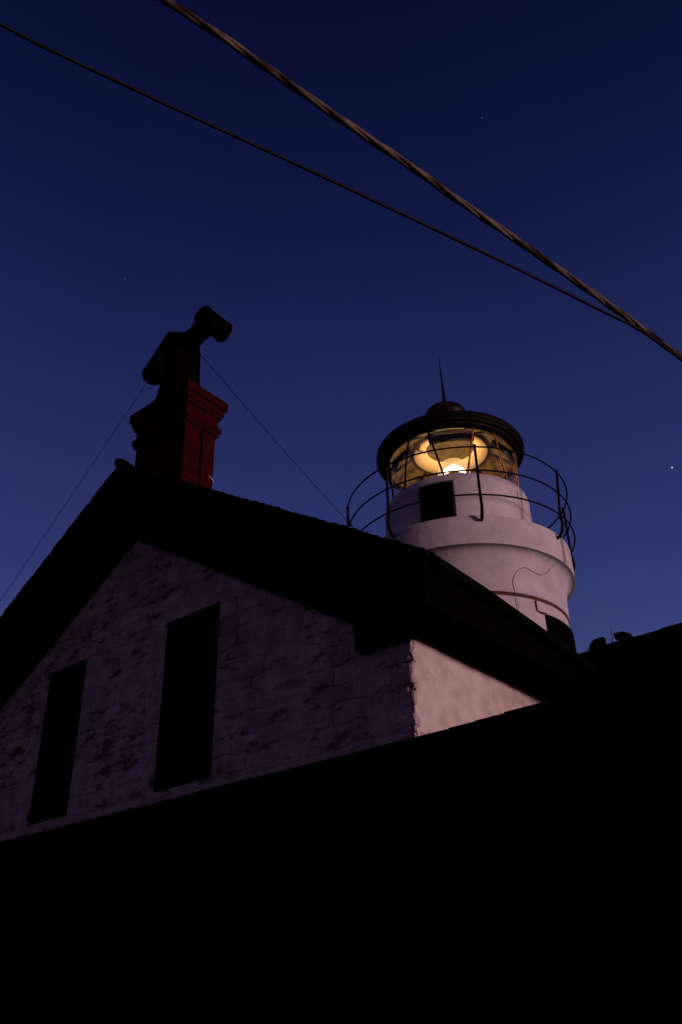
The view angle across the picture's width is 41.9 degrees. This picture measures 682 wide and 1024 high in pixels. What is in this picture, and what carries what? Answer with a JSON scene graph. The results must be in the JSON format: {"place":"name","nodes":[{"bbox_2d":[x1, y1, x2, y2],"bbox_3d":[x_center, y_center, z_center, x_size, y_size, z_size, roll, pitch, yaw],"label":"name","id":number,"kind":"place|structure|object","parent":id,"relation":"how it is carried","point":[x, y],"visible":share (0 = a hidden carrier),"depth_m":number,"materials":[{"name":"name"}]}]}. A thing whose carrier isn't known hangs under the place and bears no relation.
{"place":"outdoors","nodes":[
{"label":"outdoors","id":0,"kind":"place"},
{"bbox_2d":[0,0,681,652],"label":"sky","id":1,"kind":"structure","parent":0,"point":[124,215],"materials":[{"name":"blue"}]},
{"bbox_2d":[156,0,681,360],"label":"service cable","id":2,"kind":"object","parent":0,"point":[235,45],"visible":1,"depth_m":3.53,"materials":[{"name":"rubber"}]},
{"bbox_2d":[0,22,681,361],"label":"overhead wire","id":3,"kind":"object","parent":2,"relation":"attached to","point":[95,71],"visible":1,"depth_m":3.20,"materials":[{"name":"black metal"}]},
{"bbox_3d":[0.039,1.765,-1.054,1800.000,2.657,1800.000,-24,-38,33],"label":"ground","id":4,"kind":"structure","parent":0,"visible":0},
{"bbox_2d":[0,305,610,841],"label":"stone house","id":5,"kind":"structure","parent":4,"relation":"on","point":[172,623],"depth_m":9.33,"materials":[{"name":"grey stone"}]},
{"bbox_2d":[26,658,87,825],"bbox_3d":[-3.274,2.724,10.536,0.782,1.860,0.210,-24,-38,33],"label":"window","id":6,"kind":"structure","parent":5,"relation":"in","point":[50,800],"depth_m":10.61,"materials":[{"name":"black glass"}]},
{"bbox_2d":[0,383,146,600],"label":"guy wire","id":7,"kind":"object","parent":5,"relation":"attached to","point":[73,492],"visible":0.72,"depth_m":12.79,"materials":[{"name":"black metal"}]},
{"bbox_2d":[150,602,219,792],"bbox_3d":[-1.552,1.940,9.313,0.893,1.874,0.210,-24,-38,33],"label":"window","id":8,"kind":"structure","parent":5,"relation":"in","point":[186,722],"depth_m":9.36,"materials":[{"name":"black glass"}]},
{"bbox_2d":[195,348,352,527],"bbox_3d":[-0.903,-0.991,14.875,0.011,0.125,5.856,-13,-33,19],"label":"guy wire","id":9,"kind":"object","parent":5,"relation":"attached to","point":[269,434],"visible":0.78,"depth_m":14.30,"materials":[{"name":"black metal"}]},
{"bbox_2d":[346,356,576,651],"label":"lighthouse tower","id":10,"kind":"structure","parent":5,"relation":"on","point":[477,524],"depth_m":16.44,"materials":[{"name":"paint"}]},
{"bbox_2d":[438,458,469,475],"bbox_3d":[2.351,-0.455,18.297,0.680,1.450,0.680,-24,-38,33],"label":"beacon lamp","id":11,"kind":"object","parent":10,"relation":"in","point":[450,464],"visible":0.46,"depth_m":18.25,"materials":[{"name":"glass"}]},
{"bbox_2d":[545,614,576,651],"bbox_3d":[3.912,2.442,15.392,0.166,1.040,1.268,-20,-35,28],"label":"tower window","id":12,"kind":"structure","parent":10,"relation":"in","point":[556,627],"depth_m":15.31,"materials":[{"name":"black glass"}]},
{"bbox_2d":[579,622,681,687],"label":"side wing","id":13,"kind":"structure","parent":5,"relation":"attached to","point":[655,653],"depth_m":9.12,"materials":[{"name":"black"}]},
{"bbox_2d":[588,637,605,660],"bbox_3d":[2.701,1.461,9.417,0.211,0.252,0.199,-24,-38,33],"label":"roof vent","id":14,"kind":"object","parent":13,"relation":"on","point":[594,654],"visible":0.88,"depth_m":9.36,"materials":[{"name":"metal"}]},
{"bbox_2d":[613,631,637,652],"bbox_3d":[2.966,1.335,9.233,0.244,0.237,0.239,-24,-38,33],"label":"roof vent","id":15,"kind":"object","parent":13,"relation":"on","point":[624,640],"visible":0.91,"depth_m":9.16,"materials":[{"name":"metal"}]},
{"bbox_2d":[0,669,681,1023],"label":"lean to","id":16,"kind":"object","parent":4,"relation":"on","point":[522,865],"visible":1,"depth_m":3.13,"materials":[{"name":"brown wood"}]},
{"bbox_2d":[161,931,334,1023],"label":"door","id":17,"kind":"structure","parent":16,"relation":"in","point":[288,979],"depth_m":3.35,"materials":[{"name":"metal"}]}
]}

